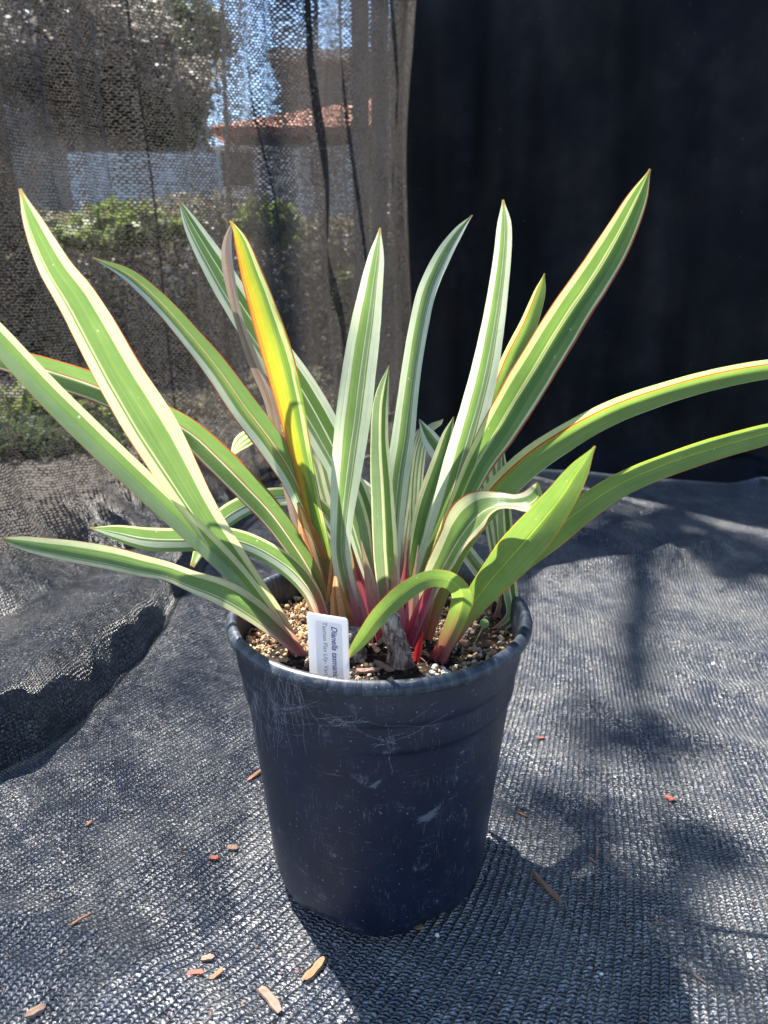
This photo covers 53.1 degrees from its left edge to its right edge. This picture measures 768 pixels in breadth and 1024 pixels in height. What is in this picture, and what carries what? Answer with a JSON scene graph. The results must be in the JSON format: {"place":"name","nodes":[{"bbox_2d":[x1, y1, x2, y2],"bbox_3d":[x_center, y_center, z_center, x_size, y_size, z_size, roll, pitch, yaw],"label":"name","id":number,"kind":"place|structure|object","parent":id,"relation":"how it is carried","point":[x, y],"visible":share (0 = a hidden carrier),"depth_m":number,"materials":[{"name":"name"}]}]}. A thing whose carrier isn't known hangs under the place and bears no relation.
{"place":"outdoors","nodes":[
{"label":"outdoors","id":0,"kind":"place"},
{"bbox_2d":[0,311,394,572],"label":"ground","id":1,"kind":"structure","parent":0,"point":[32,458],"depth_m":1.92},
{"bbox_2d":[0,82,41,353],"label":"tree","id":2,"kind":"object","parent":1,"relation":"on","point":[9,226],"visible":0.12,"depth_m":3.79,"materials":[{"name":"green plant"}]},
{"bbox_2d":[0,365,114,422],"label":"shrub","id":3,"kind":"object","parent":1,"relation":"on","point":[29,401],"visible":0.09,"depth_m":2.36,"materials":[{"name":"green plant"}]},
{"bbox_2d":[0,399,130,460],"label":"shrub","id":4,"kind":"object","parent":1,"relation":"on","point":[35,427],"visible":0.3,"depth_m":2.13,"materials":[{"name":"green plant"}]},
{"bbox_2d":[3,0,214,331],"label":"outbuilding","id":5,"kind":"structure","parent":1,"relation":"on","point":[45,160],"depth_m":5.96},
{"bbox_2d":[0,0,235,267],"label":"tree","id":6,"kind":"object","parent":1,"relation":"on","point":[54,101],"visible":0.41,"depth_m":4.86,"materials":[{"name":"green plant"}]},
{"bbox_2d":[49,195,207,371],"bbox_3d":[-1.205,-1.062,3.666,0.698,0.848,0.549,7,19,20],"label":"shrub","id":7,"kind":"object","parent":1,"relation":"on","point":[110,235],"visible":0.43,"depth_m":3.47,"materials":[{"name":"green plant"}]},
{"bbox_2d":[67,152,226,339],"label":"garden wall","id":8,"kind":"structure","parent":1,"relation":"on","point":[110,174],"depth_m":4.72,"materials":[{"name":"paint"}]},
{"bbox_2d":[83,389,229,427],"bbox_3d":[-0.824,-0.282,2.783,0.936,0.326,0.724,6,18,18],"label":"shrub","id":9,"kind":"object","parent":1,"relation":"on","point":[200,404],"visible":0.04,"depth_m":2.72,"materials":[{"name":"green plant"}]},
{"bbox_2d":[85,0,235,151],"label":"tree","id":10,"kind":"object","parent":1,"relation":"on","point":[157,97],"visible":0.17,"depth_m":5.27,"materials":[{"name":"green plant"}]},
{"bbox_2d":[0,185,389,369],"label":"hedge","id":11,"kind":"object","parent":1,"relation":"on","point":[51,309],"visible":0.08,"depth_m":3.85,"materials":[{"name":"green leaves"}]},
{"bbox_2d":[186,366,338,402],"bbox_3d":[-0.419,-0.431,3.230,0.894,0.401,0.680,0,18,0],"label":"shrub","id":12,"kind":"object","parent":1,"relation":"on","point":[259,390],"visible":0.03,"depth_m":3.13,"materials":[{"name":"green plant"}]},
{"bbox_2d":[234,193,305,302],"bbox_3d":[-0.538,-1.072,3.673,0.362,0.864,0.270,0,18,0],"label":"shrub","id":13,"kind":"object","parent":1,"relation":"on","point":[271,225],"visible":0.25,"depth_m":3.53,"materials":[{"name":"green plant"}]},
{"bbox_2d":[351,0,398,411],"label":"timber panel","id":14,"kind":"object","parent":1,"relation":"on","point":[373,164],"visible":0.15,"depth_m":2.48,"materials":[{"name":"brown wood"}]},
{"bbox_2d":[0,450,767,1023],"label":"ground cloth","id":15,"kind":"object","parent":1,"relation":"on","point":[664,628],"visible":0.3,"depth_m":0.66,"materials":[{"name":"grey fabric"}]},
{"bbox_2d":[24,1003,45,1018],"bbox_3d":[-0.225,0.322,0.495,0.014,0.003,0.007,-10,17,-39],"label":"wood chip","id":16,"kind":"object","parent":15,"relation":"on","point":[38,1009],"visible":1,"depth_m":0.49,"materials":[{"name":"beige wood"}]},
{"bbox_2d":[70,912,91,925],"bbox_3d":[-0.220,0.295,0.557,0.003,0.002,0.017,10,21,44],"label":"twig","id":17,"kind":"object","parent":15,"relation":"on","point":[78,919],"visible":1,"depth_m":0.56,"materials":[{"name":"brown wood"}]},
{"bbox_2d":[187,969,203,975],"bbox_3d":[-0.127,0.310,0.517,0.011,0.001,0.004,-2,18,-5],"label":"bark flake","id":18,"kind":"object","parent":15,"relation":"on","point":[192,972],"visible":1,"depth_m":0.52,"materials":[{"name":"wood"}]},
{"bbox_2d":[0,0,415,770],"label":"shade curtain","id":19,"kind":"object","parent":15,"relation":"on","point":[76,640],"visible":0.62,"depth_m":1.28,"materials":[{"name":"fabric"}]},
{"bbox_2d":[201,953,214,961],"bbox_3d":[-0.123,0.310,0.534,0.010,0.002,0.006,-1,15,-20],"label":"bark flake","id":20,"kind":"object","parent":15,"relation":"on","point":[208,957],"visible":1,"depth_m":0.53,"materials":[{"name":"brown wood"}]},
{"bbox_2d":[209,855,218,860],"bbox_3d":[-0.139,0.283,0.629,0.009,0.002,0.005,4,17,-1],"label":"bark flake","id":21,"kind":"object","parent":15,"relation":"on","point":[214,857],"visible":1,"depth_m":0.63,"materials":[{"name":"wood"}]},
{"bbox_2d":[209,968,222,979],"bbox_3d":[-0.113,0.312,0.519,0.004,0.002,0.011,18,24,37],"label":"bark flake","id":22,"kind":"object","parent":15,"relation":"on","point":[217,973],"visible":1,"depth_m":0.52,"materials":[{"name":"brown wood"}]},
{"bbox_2d":[227,844,238,850],"bbox_3d":[-0.126,0.280,0.641,0.010,0.002,0.006,4,18,-1],"label":"bark flake","id":23,"kind":"object","parent":15,"relation":"on","point":[232,847],"visible":1,"depth_m":0.64,"materials":[{"name":"brown wood"}]},
{"bbox_2d":[247,769,260,780],"bbox_3d":[-0.123,0.251,0.732,0.005,0.002,0.020,10,22,34],"label":"wood chip","id":24,"kind":"object","parent":15,"relation":"on","point":[254,775],"visible":0.86,"depth_m":0.73,"materials":[{"name":"beige wood"}]},
{"bbox_2d":[256,986,281,1013],"bbox_3d":[-0.075,0.319,0.504,0.006,0.003,0.025,-17,26,-39],"label":"wood chip","id":25,"kind":"object","parent":15,"relation":"on","point":[268,997],"visible":1,"depth_m":0.50,"materials":[{"name":"beige wood"}]},
{"bbox_2d":[302,956,325,980],"bbox_3d":[-0.048,0.315,0.529,0.007,0.003,0.023,6,16,33],"label":"wood chip","id":26,"kind":"object","parent":15,"relation":"on","point":[314,970],"visible":1,"depth_m":0.53,"materials":[{"name":"beige wood"}]},
{"bbox_2d":[226,565,532,935],"bbox_3d":[-0.003,0.177,0.596,0.222,0.228,0.222,0,18,0],"label":"nursery pot","id":27,"kind":"object","parent":15,"relation":"on","point":[356,852],"visible":0.75,"depth_m":0.51,"materials":[{"name":"black plastic"}]},
{"bbox_2d":[244,677,306,751],"bbox_3d":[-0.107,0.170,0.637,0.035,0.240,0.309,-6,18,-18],"label":"cobweb","id":28,"kind":"object","parent":27,"relation":"attached to","point":[281,708],"visible":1,"depth_m":0.49,"materials":[{"name":"fabric"}]},
{"bbox_2d":[370,780,380,786],"bbox_3d":[-0.006,0.175,0.495,0.013,0.011,0.001,0,18,0],"label":"dried splash","id":29,"kind":"object","parent":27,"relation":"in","point":[376,783],"visible":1,"depth_m":0.49,"materials":[{"name":"grey"}]},
{"bbox_2d":[310,704,443,760],"bbox_3d":[-0.004,0.143,0.481,0.088,0.054,0.010,0,18,0],"label":"cobweb","id":30,"kind":"object","parent":27,"relation":"attached to","point":[365,722],"visible":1,"depth_m":0.48,"materials":[{"name":"fabric"}]},
{"bbox_2d":[244,592,514,679],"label":"potting soil","id":31,"kind":"structure","parent":27,"relation":"in","point":[422,669],"depth_m":0.55,"materials":[{"name":"brown soil"}]},
{"bbox_2d":[307,612,349,678],"bbox_3d":[-0.035,0.097,0.483,0.027,0.071,0.003,6,18,19],"label":"plant label","id":32,"kind":"object","parent":31,"relation":"on","point":[328,642],"visible":0.73,"depth_m":0.48,"materials":[{"name":"white plastic"}]},
{"bbox_2d":[356,667,380,673],"bbox_3d":[-0.011,0.107,0.522,0.020,0.003,0.004,1,25,-26],"label":"bark bit","id":33,"kind":"object","parent":31,"relation":"on","point":[367,670],"visible":1,"depth_m":0.52,"materials":[{"name":"brown wood"}]},
{"bbox_2d":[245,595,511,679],"bbox_3d":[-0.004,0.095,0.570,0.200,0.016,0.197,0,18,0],"label":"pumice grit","id":34,"kind":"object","parent":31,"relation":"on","point":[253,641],"visible":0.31,"depth_m":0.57,"materials":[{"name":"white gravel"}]},
{"bbox_2d":[458,638,467,647],"bbox_3d":[0.058,0.096,0.564,0.004,0.002,0.013,-23,33,-22],"label":"bark bit","id":35,"kind":"object","parent":34,"relation":"on","point":[463,643],"visible":0.73,"depth_m":0.56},
{"bbox_2d":[0,169,767,669],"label":"flax lily plant","id":36,"kind":"object","parent":31,"relation":"on","point":[390,555],"visible":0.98,"depth_m":0.53,"materials":[{"name":"green plant"}]},
{"bbox_2d":[373,660,394,671],"bbox_3d":[0.000,0.107,0.533,0.018,0.002,0.006,20,32,30],"label":"bark bit","id":37,"kind":"object","parent":31,"relation":"on","point":[382,665],"visible":1,"depth_m":0.53,"materials":[{"name":"brown wood"}]},
{"bbox_2d":[473,619,488,645],"bbox_3d":[0.070,0.090,0.560,0.013,0.025,0.006,0,18,0],"label":"seedling","id":38,"kind":"object","parent":31,"relation":"on","point":[484,623],"visible":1,"depth_m":0.56,"materials":[{"name":"green plant"}]},
{"bbox_2d":[485,640,499,646],"bbox_3d":[0.078,0.095,0.554,0.012,0.002,0.006,12,18,17],"label":"bark bit","id":39,"kind":"object","parent":31,"relation":"on","point":[491,643],"visible":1,"depth_m":0.55,"materials":[{"name":"brown wood"}]},
{"bbox_2d":[419,807,437,821],"bbox_3d":[0.030,0.202,0.513,0.021,0.016,0.008,0,18,0],"label":"dried splash","id":40,"kind":"object","parent":27,"relation":"on","point":[429,815],"visible":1,"depth_m":0.51,"materials":[{"name":"grey"}]},
{"bbox_2d":[2,547,766,1023],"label":"debris","id":41,"kind":"object","parent":15,"relation":"on","point":[424,973],"visible":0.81,"depth_m":0.55,"materials":[{"name":"brown wood"}]},
{"bbox_2d":[415,923,423,929],"bbox_3d":[0.026,0.305,0.566,0.007,0.002,0.004,-6,23,-19],"label":"bark flake","id":42,"kind":"object","parent":15,"relation":"on","point":[419,926],"visible":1,"depth_m":0.56,"materials":[{"name":"brown wood"}]},
{"bbox_2d":[532,870,560,901],"bbox_3d":[0.126,0.292,0.600,0.004,0.003,0.034,-11,21,-25],"label":"twig","id":43,"kind":"object","parent":15,"relation":"on","point":[547,887],"visible":1,"depth_m":0.60,"materials":[{"name":"brown wood"}]},
{"bbox_2d":[396,0,767,482],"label":"backdrop cloth","id":44,"kind":"object","parent":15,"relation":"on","point":[560,128],"visible":0.76,"depth_m":1.71,"materials":[{"name":"black fabric"}]},
{"bbox_2d":[587,856,598,864],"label":"twig","id":45,"kind":"object","parent":15,"relation":"on","point":[593,860],"visible":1,"depth_m":0.62,"materials":[{"name":"brown wood"}]},
{"bbox_2d":[664,795,675,800],"bbox_3d":[0.258,0.258,0.692,0.006,0.002,0.011,-12,18,-38],"label":"bark flake","id":46,"kind":"object","parent":15,"relation":"on","point":[669,798],"visible":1,"depth_m":0.69,"materials":[{"name":"wood"}]},
{"bbox_2d":[690,971,703,982],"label":"twig","id":47,"kind":"object","parent":15,"relation":"on","point":[696,976],"visible":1,"depth_m":0.52,"materials":[{"name":"brown wood"}]},
{"bbox_2d":[183,0,389,145],"label":"sky","id":48,"kind":"structure","parent":0,"point":[260,84],"materials":[{"name":"blue"}]},
{"bbox_2d":[210,100,370,310],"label":"house","id":49,"kind":"structure","parent":0,"point":[296,158],"depth_m":9.22,"materials":[{"name":"paint"}]},
{"bbox_2d":[221,152,252,185],"bbox_3d":[-1.760,-4.103,9.184,0.366,0.366,0.035,0,18,0],"label":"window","id":50,"kind":"structure","parent":49,"relation":"in","point":[224,152],"depth_m":9.18,"materials":[{"name":"grey glass"}]},
{"bbox_2d":[266,49,389,289],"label":"shed","id":51,"kind":"structure","parent":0,"point":[318,81],"depth_m":12.92,"materials":[{"name":"grey"}]},
{"bbox_2d":[325,265,353,340],"bbox_3d":[-0.125,-0.822,3.418,0.293,0.543,0.272,0,18,0],"label":"shrub","id":52,"kind":"object","parent":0,"point":[343,300],"visible":0.11,"depth_m":3.35,"materials":[{"name":"green plant"}]}
]}

